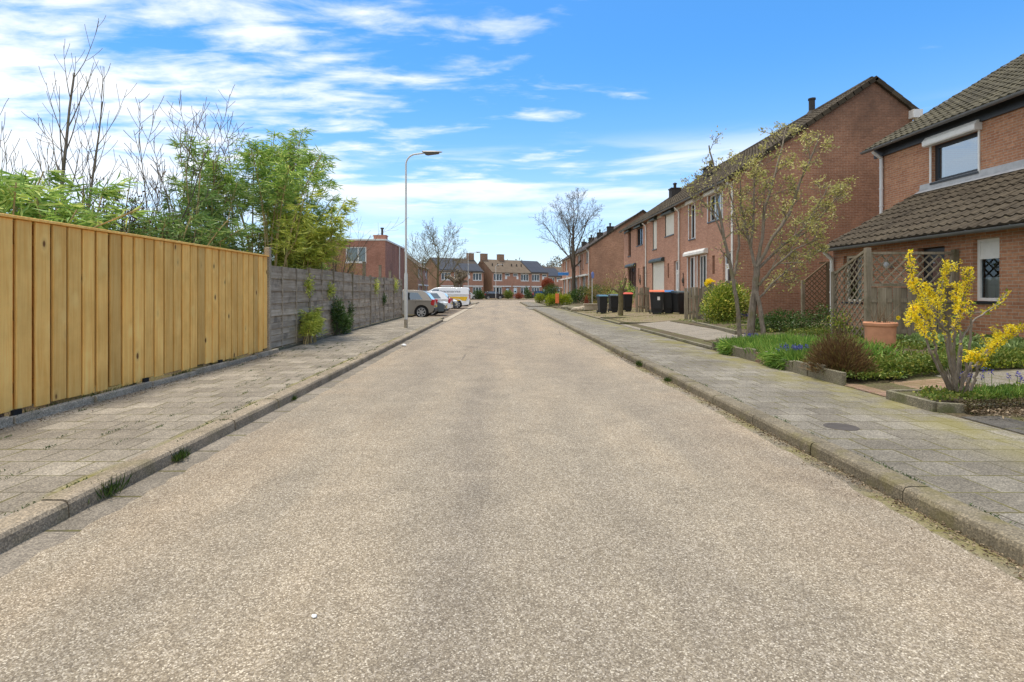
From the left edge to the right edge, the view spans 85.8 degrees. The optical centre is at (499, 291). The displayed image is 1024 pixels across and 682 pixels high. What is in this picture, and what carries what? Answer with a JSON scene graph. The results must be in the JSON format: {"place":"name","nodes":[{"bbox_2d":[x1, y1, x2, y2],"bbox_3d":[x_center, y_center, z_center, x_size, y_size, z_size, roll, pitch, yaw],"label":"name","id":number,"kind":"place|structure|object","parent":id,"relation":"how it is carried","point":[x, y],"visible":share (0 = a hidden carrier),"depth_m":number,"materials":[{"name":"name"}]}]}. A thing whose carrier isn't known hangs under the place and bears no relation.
{"place":"outdoors","nodes":[
{"label":"outdoors","id":0,"kind":"place"},
{"bbox_2d":[0,317,443,518],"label":"pavement","id":1,"kind":"structure","parent":0,"point":[85,449],"depth_m":5.27,"materials":[{"name":"grey concrete"}]},
{"bbox_2d":[8,351,258,415],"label":"grass","id":2,"kind":"structure","parent":1,"relation":"on","point":[185,371],"depth_m":6.37,"materials":[{"name":"green plant"}]},
{"bbox_2d":[0,348,278,427],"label":"edging kerb","id":3,"kind":"structure","parent":1,"relation":"on","point":[5,421],"depth_m":6.23,"materials":[{"name":"concrete"}]},
{"bbox_2d":[0,351,287,430],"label":"leaf litter","id":4,"kind":"object","parent":1,"relation":"on","point":[247,362],"visible":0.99,"depth_m":6.47,"materials":[{"name":"brown plant"}]},
{"bbox_2d":[297,305,328,344],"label":"bamboo","id":5,"kind":"object","parent":1,"relation":"on","point":[312,324],"visible":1,"depth_m":12.75,"materials":[{"name":"plant"}]},
{"bbox_2d":[330,295,355,335],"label":"evergreen creeper","id":6,"kind":"object","parent":1,"relation":"on","point":[342,320],"visible":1,"depth_m":15.31,"materials":[{"name":"green plant"}]},
{"bbox_2d":[404,151,441,327],"bbox_3d":[-2.551,-1.772,18.500,1.282,5.944,0.230,0,0,0],"label":"street lamp","id":7,"kind":"object","parent":1,"relation":"on","point":[427,153],"visible":1,"depth_m":18.47,"materials":[{"name":"metal"}]},
{"bbox_2d":[0,343,1016,523],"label":"grass","id":8,"kind":"structure","parent":1,"relation":"on","point":[910,477],"depth_m":4.92,"materials":[{"name":"green plant"}]},
{"bbox_2d":[4,299,470,416],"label":"backyard ground","id":9,"kind":"structure","parent":0,"point":[152,378],"depth_m":7.68,"materials":[{"name":"soil"}]},
{"bbox_2d":[0,98,90,209],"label":"bare shrub","id":10,"kind":"object","parent":9,"relation":"on","point":[2,128],"visible":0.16,"depth_m":7.94,"materials":[{"name":"brown plant"}]},
{"bbox_2d":[0,167,143,234],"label":"bamboo","id":11,"kind":"object","parent":9,"relation":"on","point":[26,210],"visible":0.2,"depth_m":7.49,"materials":[{"name":"plant"}]},
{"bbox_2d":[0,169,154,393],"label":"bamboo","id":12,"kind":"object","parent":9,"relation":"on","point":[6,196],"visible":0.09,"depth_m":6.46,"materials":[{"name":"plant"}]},
{"bbox_2d":[8,16,166,231],"bbox_3d":[-7.378,-1.811,9.564,2.920,6.080,1.359,0,0,0],"label":"bare tree","id":13,"kind":"object","parent":9,"relation":"on","point":[67,145],"visible":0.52,"depth_m":9.45,"materials":[{"name":"grey plant"}]},
{"bbox_2d":[21,106,237,243],"bbox_3d":[-6.579,-1.158,10.672,3.488,4.770,2.249,0,0,0],"label":"bare shrub","id":14,"kind":"object","parent":9,"relation":"on","point":[138,145],"visible":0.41,"depth_m":10.18,"materials":[{"name":"brown plant"}]},
{"bbox_2d":[85,176,175,239],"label":"shrub","id":15,"kind":"object","parent":9,"relation":"on","point":[132,220],"visible":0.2,"depth_m":9.21,"materials":[{"name":"green plant"}]},
{"bbox_2d":[0,213,268,417],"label":"wooden fence","id":16,"kind":"object","parent":9,"relation":"on","point":[84,310],"visible":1,"depth_m":6.36,"materials":[{"name":"brown wood"}]},
{"bbox_2d":[104,153,228,245],"bbox_3d":[-6.685,-0.842,10.916,2.794,4.126,2.286,0,0,0],"label":"bamboo","id":17,"kind":"object","parent":9,"relation":"on","point":[200,189],"visible":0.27,"depth_m":10.94,"materials":[{"name":"plant"}]},
{"bbox_2d":[73,202,263,248],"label":"bamboo","id":18,"kind":"object","parent":9,"relation":"on","point":[221,237],"visible":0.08,"depth_m":9.37,"materials":[{"name":"plant"}]},
{"bbox_2d":[124,91,244,239],"bbox_3d":[-6.681,-1.419,11.677,2.120,5.290,2.208,0,0,37],"label":"bare shrub","id":19,"kind":"object","parent":9,"relation":"on","point":[162,171],"visible":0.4,"depth_m":11.27,"materials":[{"name":"brown plant"}]},
{"bbox_2d":[160,85,264,250],"bbox_3d":[-6.634,-1.783,13.498,2.419,6.016,2.308,0,0,0],"label":"bare shrub","id":20,"kind":"object","parent":9,"relation":"on","point":[229,158],"visible":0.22,"depth_m":12.97,"materials":[{"name":"plant"}]},
{"bbox_2d":[144,174,280,278],"bbox_3d":[-6.127,-0.611,12.001,2.565,3.669,3.722,0,0,-21],"label":"bamboo","id":21,"kind":"object","parent":9,"relation":"on","point":[232,246],"visible":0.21,"depth_m":11.62,"materials":[{"name":"plant"}]},
{"bbox_2d":[165,131,340,335],"bbox_3d":[-5.699,-1.251,12.743,3.764,4.950,2.388,0,0,0],"label":"bamboo","id":22,"kind":"object","parent":9,"relation":"on","point":[279,182],"visible":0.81,"depth_m":12.61,"materials":[{"name":"plant"}]},
{"bbox_2d":[251,127,343,334],"bbox_3d":[-5.314,-1.526,14.290,2.498,5.498,1.781,0,0,-35],"label":"bamboo","id":23,"kind":"object","parent":9,"relation":"on","point":[289,145],"visible":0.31,"depth_m":14.23,"materials":[{"name":"plant"}]},
{"bbox_2d":[243,183,358,344],"bbox_3d":[-5.158,-0.727,13.798,2.997,3.901,4.189,0,0,0],"label":"bamboo","id":24,"kind":"object","parent":9,"relation":"on","point":[308,247],"visible":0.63,"depth_m":13.62,"materials":[{"name":"plant"}]},
{"bbox_2d":[264,247,401,350],"bbox_3d":[-4.637,0.215,18.472,0.203,2.170,15.536,0,0,-1],"label":"slat fence","id":25,"kind":"object","parent":9,"relation":"on","point":[284,291],"visible":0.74,"depth_m":14.25,"materials":[{"name":"concrete"}]},
{"bbox_2d":[271,316,402,350],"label":"edging kerb","id":26,"kind":"structure","parent":9,"relation":"on","point":[299,343],"depth_m":14.76,"materials":[{"name":"concrete"}]},
{"bbox_2d":[324,240,364,273],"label":"yellowish shrub","id":27,"kind":"object","parent":9,"relation":"on","point":[353,267],"visible":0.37,"depth_m":19.48,"materials":[{"name":"green plant"}]},
{"bbox_2d":[321,202,405,281],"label":"bare shrub","id":28,"kind":"object","parent":9,"relation":"on","point":[353,263],"visible":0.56,"depth_m":18.33,"materials":[{"name":"brown plant"}]},
{"bbox_2d":[323,228,404,303],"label":"flat roofed house","id":29,"kind":"structure","parent":9,"relation":"on","point":[386,254],"depth_m":45.00,"materials":[{"name":"red brick"}]},
{"bbox_2d":[346,247,365,262],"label":"window","id":30,"kind":"structure","parent":29,"relation":"in","point":[363,257],"depth_m":45.22,"materials":[{"name":"glass"}]},
{"bbox_2d":[407,256,423,289],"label":"brown house","id":31,"kind":"structure","parent":9,"relation":"on","point":[417,285],"depth_m":76.50,"materials":[{"name":"brick"}]},
{"bbox_2d":[403,234,443,290],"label":"street tree","id":32,"kind":"object","parent":9,"relation":"on","point":[422,282],"visible":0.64,"depth_m":66.30,"materials":[{"name":"brown plant"}]},
{"bbox_2d":[408,219,468,287],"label":"street tree","id":33,"kind":"object","parent":9,"relation":"on","point":[438,252],"visible":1,"depth_m":59.83,"materials":[{"name":"brown plant"}]},
{"bbox_2d":[408,304,473,318],"bbox_3d":[-5.640,1.296,41.655,6.739,0.001,30.690,0,0,0],"label":"parking bay","id":34,"kind":"object","parent":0,"point":[449,312],"visible":0.23,"depth_m":33.15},
{"bbox_2d":[371,290,437,316],"bbox_3d":[-5.005,0.595,27.850,3.687,1.394,1.860,0,0,0],"label":"parked car","id":35,"kind":"object","parent":34,"relation":"on","point":[421,303],"visible":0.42,"depth_m":27.11,"materials":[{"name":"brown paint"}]},
{"bbox_2d":[427,291,452,312],"bbox_3d":[-4.955,0.615,34.100,4.087,1.354,1.940,0,0,0],"label":"parked car","id":36,"kind":"object","parent":34,"relation":"on","point":[441,296],"visible":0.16,"depth_m":33.37,"materials":[{"name":"white paint"}]},
{"bbox_2d":[430,287,470,308],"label":"delivery van","id":37,"kind":"object","parent":34,"relation":"on","point":[461,296],"visible":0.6,"depth_m":42.39,"materials":[{"name":"white paint"}]},
{"bbox_2d":[471,300,535,302],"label":"cross road","id":38,"kind":"structure","parent":0,"point":[499,301],"depth_m":74.62,"materials":[{"name":"grey asphalt"}]},
{"bbox_2d":[442,268,469,286],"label":"pollard tree","id":39,"kind":"object","parent":38,"relation":"on","point":[457,280],"visible":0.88,"depth_m":83.64,"materials":[{"name":"brown plant"}]},
{"bbox_2d":[560,237,595,295],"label":"terraced house","id":40,"kind":"structure","parent":38,"relation":"on","point":[563,279],"depth_m":73.59,"materials":[{"name":"brick"}]},
{"bbox_2d":[0,303,1023,681],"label":"road","id":41,"kind":"structure","parent":0,"point":[498,493],"depth_m":2.67,"materials":[{"name":"grey asphalt"}]},
{"bbox_2d":[0,303,1023,581],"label":"gutter","id":42,"kind":"object","parent":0,"point":[26,551],"visible":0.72,"depth_m":3.63,"materials":[{"name":"concrete"}]},
{"bbox_2d":[88,470,134,503],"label":"grass tuft","id":43,"kind":"object","parent":42,"relation":"on","point":[110,489],"visible":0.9,"depth_m":3.49,"materials":[{"name":"green plant"}]},
{"bbox_2d":[602,350,1023,579],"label":"leaf litter","id":44,"kind":"object","parent":42,"relation":"on","point":[896,503],"visible":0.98,"depth_m":3.73,"materials":[{"name":"brown plant"}]},
{"bbox_2d":[0,0,1023,266],"label":"sky","id":45,"kind":"structure","parent":0,"point":[525,103],"materials":[{"name":"blue"}]},
{"bbox_2d":[567,308,683,318],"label":"yard","id":46,"kind":"structure","parent":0,"point":[633,313],"depth_m":26.94,"materials":[{"name":"grey concrete"}]},
{"bbox_2d":[596,295,607,313],"bbox_3d":[5.418,0.641,29.020,0.484,0.997,0.651,0,0,-6],"label":"wheelie bin","id":47,"kind":"object","parent":46,"relation":"on","point":[602,300],"visible":0.96,"depth_m":28.75,"materials":[{"name":"plastic"}]},
{"bbox_2d":[606,263,634,314],"bbox_3d":[5.742,-0.162,25.805,1.422,2.514,0.586,0,0,0],"label":"pollard sapling","id":48,"kind":"object","parent":46,"relation":"on","point":[620,291],"visible":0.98,"depth_m":25.73,"materials":[{"name":"brown plant"}]},
{"bbox_2d":[649,290,664,313],"bbox_3d":[7.236,0.460,25.324,0.660,1.105,0.871,0,0,14],"label":"wheelie bin","id":49,"kind":"object","parent":46,"relation":"on","point":[656,298],"visible":0.98,"depth_m":24.97,"materials":[{"name":"plastic"}]},
{"bbox_2d":[669,291,688,313],"bbox_3d":[8.313,0.477,25.523,0.616,1.069,0.824,0,0,-16],"label":"wheelie bin","id":50,"kind":"object","parent":46,"relation":"on","point":[677,297],"visible":0.81,"depth_m":25.20,"materials":[{"name":"plastic"}]},
{"bbox_2d":[607,315,688,323],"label":"yard","id":51,"kind":"structure","parent":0,"point":[655,318],"depth_m":22.27,"materials":[{"name":"grey concrete"}]},
{"bbox_2d":[619,321,745,349],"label":"driveway","id":52,"kind":"structure","parent":0,"point":[704,333],"depth_m":16.23,"materials":[{"name":"grey concrete"}]},
{"bbox_2d":[522,302,1023,529],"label":"pavement","id":53,"kind":"structure","parent":0,"point":[969,462],"depth_m":5.07,"materials":[{"name":"grey concrete"}]},
{"bbox_2d":[823,423,859,430],"bbox_3d":[3.040,1.197,4.900,0.280,0.004,0.280,0,0,0],"label":"manhole cover","id":54,"kind":"object","parent":53,"relation":"on","point":[842,426],"visible":1,"depth_m":4.89,"materials":[{"name":"metal"}]},
{"bbox_2d":[536,300,1023,434],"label":"garden ground","id":55,"kind":"structure","parent":0,"point":[883,384],"depth_m":7.22,"materials":[{"name":"soil"}]},
{"bbox_2d":[545,292,572,305],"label":"lime hedge","id":56,"kind":"object","parent":55,"relation":"on","point":[550,299],"visible":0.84,"depth_m":47.53,"materials":[{"name":"green plant"}]},
{"bbox_2d":[529,188,606,301],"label":"street tree","id":57,"kind":"object","parent":55,"relation":"on","point":[573,250],"visible":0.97,"depth_m":58.08,"materials":[{"name":"brown plant"}]},
{"bbox_2d":[566,284,610,303],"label":"laurel hedge","id":58,"kind":"object","parent":55,"relation":"on","point":[578,299],"visible":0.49,"depth_m":49.32,"materials":[{"name":"green plant"}]},
{"bbox_2d":[571,221,623,295],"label":"terraced house","id":59,"kind":"structure","parent":55,"relation":"on","point":[578,269],"depth_m":61.38,"materials":[{"name":"brick"}]},
{"bbox_2d":[582,278,616,303],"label":"shrub","id":60,"kind":"object","parent":55,"relation":"on","point":[607,288],"visible":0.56,"depth_m":45.52,"materials":[{"name":"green plant"}]},
{"bbox_2d":[578,210,646,302],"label":"terraced house","id":61,"kind":"structure","parent":55,"relation":"on","point":[605,252],"depth_m":53.35,"materials":[{"name":"brick"}]},
{"bbox_2d":[560,308,711,348],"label":"edging kerb","id":62,"kind":"structure","parent":55,"relation":"on","point":[674,337],"depth_m":15.84,"materials":[{"name":"concrete"}]},
{"bbox_2d":[635,287,649,311],"bbox_3d":[7.190,0.411,27.645,0.710,1.333,0.169,0,0,0],"label":"picket fence","id":63,"kind":"object","parent":55,"relation":"on","point":[641,294],"visible":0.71,"depth_m":27.58,"materials":[{"name":"brown wood"}]},
{"bbox_2d":[618,157,731,308],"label":"terraced house","id":64,"kind":"structure","parent":55,"relation":"on","point":[635,242],"depth_m":35.45,"materials":[{"name":"brick"}]},
{"bbox_2d":[684,279,737,319],"bbox_3d":[7.768,0.310,20.195,1.942,1.540,0.169,0,0,0],"label":"picket fence","id":65,"kind":"object","parent":55,"relation":"on","point":[695,311],"visible":0.41,"depth_m":20.11,"materials":[{"name":"brown wood"}]},
{"bbox_2d":[641,129,781,308],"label":"terraced house","id":66,"kind":"structure","parent":55,"relation":"on","point":[664,247],"depth_m":29.07,"materials":[{"name":"brick"}]},
{"bbox_2d":[671,319,862,338],"bbox_3d":[7.650,1.058,15.672,2.900,0.136,8.655,0,0,0],"label":"flower bed","id":67,"kind":"object","parent":55,"relation":"on","point":[708,322],"visible":0.16,"depth_m":16.81,"materials":[{"name":"soil"}]},
{"bbox_2d":[699,279,751,322],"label":"variegated bush","id":68,"kind":"object","parent":67,"relation":"on","point":[720,305],"visible":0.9,"depth_m":17.74,"materials":[{"name":"green plant"}]},
{"bbox_2d":[819,306,857,336],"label":"yellow shrub","id":69,"kind":"object","parent":67,"relation":"on","point":[836,323],"visible":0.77,"depth_m":11.60,"materials":[{"name":"green plant"}]},
{"bbox_2d":[744,302,839,331],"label":"shrub","id":70,"kind":"object","parent":55,"relation":"on","point":[773,321],"visible":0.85,"depth_m":13.76,"materials":[{"name":"green plant"}]},
{"bbox_2d":[672,76,922,318],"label":"terraced house","id":71,"kind":"structure","parent":55,"relation":"on","point":[856,120],"depth_m":20.42,"materials":[{"name":"brick"}]},
{"bbox_2d":[685,197,695,240],"bbox_3d":[8.710,-3.293,24.900,0.320,1.895,1.000,0,0,0],"label":"window","id":72,"kind":"structure","parent":71,"relation":"in","point":[689,201],"depth_m":25.09,"materials":[{"name":"white paint"}]},
{"bbox_2d":[703,184,722,223],"bbox_3d":[8.761,-3.543,22.250,0.422,1.395,1.740,0,0,0],"label":"window","id":73,"kind":"structure","parent":71,"relation":"in","point":[709,192],"depth_m":22.46,"materials":[{"name":"white paint"}]},
{"bbox_2d":[801,261,829,321],"bbox_3d":[10.901,0.025,18.622,1.402,2.190,0.145,0,0,0],"label":"garden screen","id":74,"kind":"object","parent":55,"relation":"on","point":[827,287],"visible":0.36,"depth_m":18.58,"materials":[{"name":"brown wood"}]},
{"bbox_2d":[823,368,845,385],"bbox_3d":[4.407,1.140,7.240,0.060,0.220,0.390,1,0,-1],"label":"edging stone","id":75,"kind":"object","parent":55,"relation":"on","point":[835,377],"visible":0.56,"depth_m":7.19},
{"bbox_2d":[755,325,967,350],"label":"ground cover","id":76,"kind":"object","parent":55,"relation":"on","point":[900,344],"visible":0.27,"depth_m":12.12,"materials":[{"name":"green plant"}]},
{"bbox_2d":[716,342,1023,380],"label":"flower bed","id":77,"kind":"object","parent":55,"relation":"on","point":[915,375],"visible":0.05,"depth_m":7.35,"materials":[{"name":"soil"}]},
{"bbox_2d":[713,334,788,369],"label":"bulb foliage","id":78,"kind":"object","parent":77,"relation":"on","point":[769,359],"visible":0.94,"depth_m":8.89,"materials":[{"name":"green plant"}]},
{"bbox_2d":[712,331,904,363],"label":"bulb foliage","id":79,"kind":"object","parent":77,"relation":"on","point":[759,342],"visible":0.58,"depth_m":9.46,"materials":[{"name":"green plant"}]},
{"bbox_2d":[800,327,881,377],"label":"heather bush","id":80,"kind":"object","parent":77,"relation":"on","point":[831,352],"visible":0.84,"depth_m":7.44,"materials":[{"name":"brown plant"}]},
{"bbox_2d":[805,361,900,380],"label":"ground cover","id":81,"kind":"object","parent":77,"relation":"on","point":[880,374],"visible":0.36,"depth_m":7.14,"materials":[{"name":"green plant"}]},
{"bbox_2d":[863,303,901,348],"bbox_3d":[6.910,0.614,9.950,0.780,0.892,0.680,0,0,0],"label":"terracotta pot","id":82,"kind":"object","parent":77,"relation":"on","point":[884,331],"visible":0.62,"depth_m":9.78,"materials":[{"name":"ceramic"}]},
{"bbox_2d":[796,343,1023,377],"bbox_3d":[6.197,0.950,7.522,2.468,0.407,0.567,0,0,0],"label":"ground cover","id":83,"kind":"object","parent":77,"relation":"on","point":[1010,355],"visible":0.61,"depth_m":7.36,"materials":[{"name":"green plant"}]},
{"bbox_2d":[896,330,1023,350],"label":"ground cover","id":84,"kind":"object","parent":77,"relation":"on","point":[1017,341],"visible":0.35,"depth_m":9.54,"materials":[{"name":"green plant"}]},
{"bbox_2d":[831,248,958,338],"bbox_3d":[8.225,0.135,11.553,1.850,2.030,1.195,0,0,0],"label":"garden screen","id":85,"kind":"object","parent":55,"relation":"on","point":[900,299],"visible":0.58,"depth_m":11.01,"materials":[{"name":"brown wood"}]},
{"bbox_2d":[817,53,1023,340],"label":"brick house","id":86,"kind":"structure","parent":55,"relation":"on","point":[951,172],"depth_m":12.82,"materials":[{"name":"brick"}]},
{"bbox_2d":[924,247,944,328],"bbox_3d":[9.315,0.110,11.690,0.070,2.080,0.700,0,0,0],"label":"door","id":87,"kind":"structure","parent":86,"relation":"in","point":[929,259],"depth_m":11.79,"materials":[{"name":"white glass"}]},
{"bbox_2d":[922,119,981,184],"bbox_3d":[11.480,-3.478,13.935,0.340,1.265,1.630,0,0,0],"label":"window","id":88,"kind":"structure","parent":86,"relation":"in","point":[960,156],"depth_m":13.95,"materials":[{"name":"clear glass"}]},
{"bbox_2d":[969,237,1000,303],"bbox_3d":[9.256,-0.392,10.365,0.291,1.235,0.630,0,0,0],"label":"window","id":89,"kind":"structure","parent":86,"relation":"in","point":[988,248],"depth_m":10.50,"materials":[{"name":"white paint"}]},
{"bbox_2d":[886,389,1023,413],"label":"edging kerb","id":90,"kind":"structure","parent":55,"relation":"on","point":[895,395],"depth_m":5.60,"materials":[{"name":"concrete"}]},
{"bbox_2d":[899,392,1017,402],"bbox_3d":[6.750,1.090,5.915,4.700,0.210,0.510,0,0,0],"label":"flower bed","id":91,"kind":"object","parent":55,"relation":"on","point":[956,400],"visible":0.1,"depth_m":5.77,"materials":[{"name":"soil"}]},
{"bbox_2d":[902,249,1023,393],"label":"forsythia","id":92,"kind":"object","parent":91,"relation":"on","point":[978,358],"visible":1,"depth_m":5.83,"materials":[{"name":"yellow plant"}]},
{"bbox_2d":[912,381,1023,401],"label":"ground cover","id":93,"kind":"object","parent":91,"relation":"on","point":[938,394],"visible":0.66,"depth_m":5.74,"materials":[{"name":"green plant"}]},
{"bbox_2d":[958,381,1023,397],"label":"bulb foliage","id":94,"kind":"object","parent":91,"relation":"on","point":[985,389],"visible":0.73,"depth_m":5.84,"materials":[{"name":"green plant"}]},
{"bbox_2d":[959,397,1023,414],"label":"creeper","id":95,"kind":"object","parent":55,"relation":"on","point":[967,402],"visible":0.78,"depth_m":5.42,"materials":[{"name":"green plant"}]},
{"bbox_2d":[967,406,1023,420],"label":"leaf litter","id":96,"kind":"object","parent":55,"relation":"on","point":[1014,410],"visible":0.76,"depth_m":5.28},
{"bbox_2d":[843,378,980,396],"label":"garden path","id":97,"kind":"structure","parent":0,"point":[917,384],"depth_m":6.86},
{"bbox_2d":[934,369,1023,386],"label":"garden path","id":98,"kind":"structure","parent":0,"point":[1000,376],"depth_m":6.90,"materials":[{"name":"grey concrete"}]},
{"bbox_2d":[961,415,1023,433],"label":"driveway","id":99,"kind":"structure","parent":0,"point":[1010,424],"depth_m":5.01,"materials":[{"name":"grey concrete"}]},
{"label":"garden ground","id":100,"kind":"structure","parent":0,"visible":0},
{"bbox_2d":[425,257,460,290],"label":"row house","id":101,"kind":"structure","parent":100,"relation":"on","point":[432,282],"depth_m":100.00,"materials":[{"name":"brown brick"}]},
{"bbox_2d":[443,253,484,298],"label":"row house","id":102,"kind":"structure","parent":100,"relation":"on","point":[475,272],"depth_m":102.62,"materials":[{"name":"brown brick"}]},
{"bbox_2d":[478,253,511,298],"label":"row house","id":103,"kind":"structure","parent":100,"relation":"on","point":[489,268],"depth_m":105.41,"materials":[{"name":"brown brick"}]},
{"bbox_2d":[494,260,530,297],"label":"row house","id":104,"kind":"structure","parent":100,"relation":"on","point":[518,268],"depth_m":107.71,"materials":[{"name":"brown brick"}]},
{"bbox_2d":[513,261,548,293],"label":"row house","id":105,"kind":"structure","parent":100,"relation":"on","point":[539,272],"depth_m":110.36,"materials":[{"name":"brown brick"}]},
{"bbox_2d":[542,266,561,293],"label":"row house","id":106,"kind":"structure","parent":100,"relation":"on","point":[552,272],"depth_m":135.14,"materials":[{"name":"brown brick"}]},
{"label":"ground","id":107,"kind":"structure","parent":0,"visible":0},
{"bbox_2d":[0,319,442,553],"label":"kerb","id":108,"kind":"structure","parent":107,"relation":"on","point":[30,521],"depth_m":3.92,"materials":[{"name":"grey concrete"}]},
{"bbox_2d":[533,308,1023,566],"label":"kerb","id":109,"kind":"structure","parent":107,"relation":"on","point":[999,536],"depth_m":3.70,"materials":[{"name":"grey concrete"}]},
{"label":"flower bed","id":110,"kind":"structure","parent":0,"visible":0},
{"bbox_2d":[680,120,858,337],"bbox_3d":[6.113,-1.474,12.546,4.373,5.260,1.728,0,0,0],"label":"garden tree","id":111,"kind":"object","parent":110,"relation":"on","point":[755,297],"visible":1,"depth_m":12.39,"materials":[{"name":"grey plant"}]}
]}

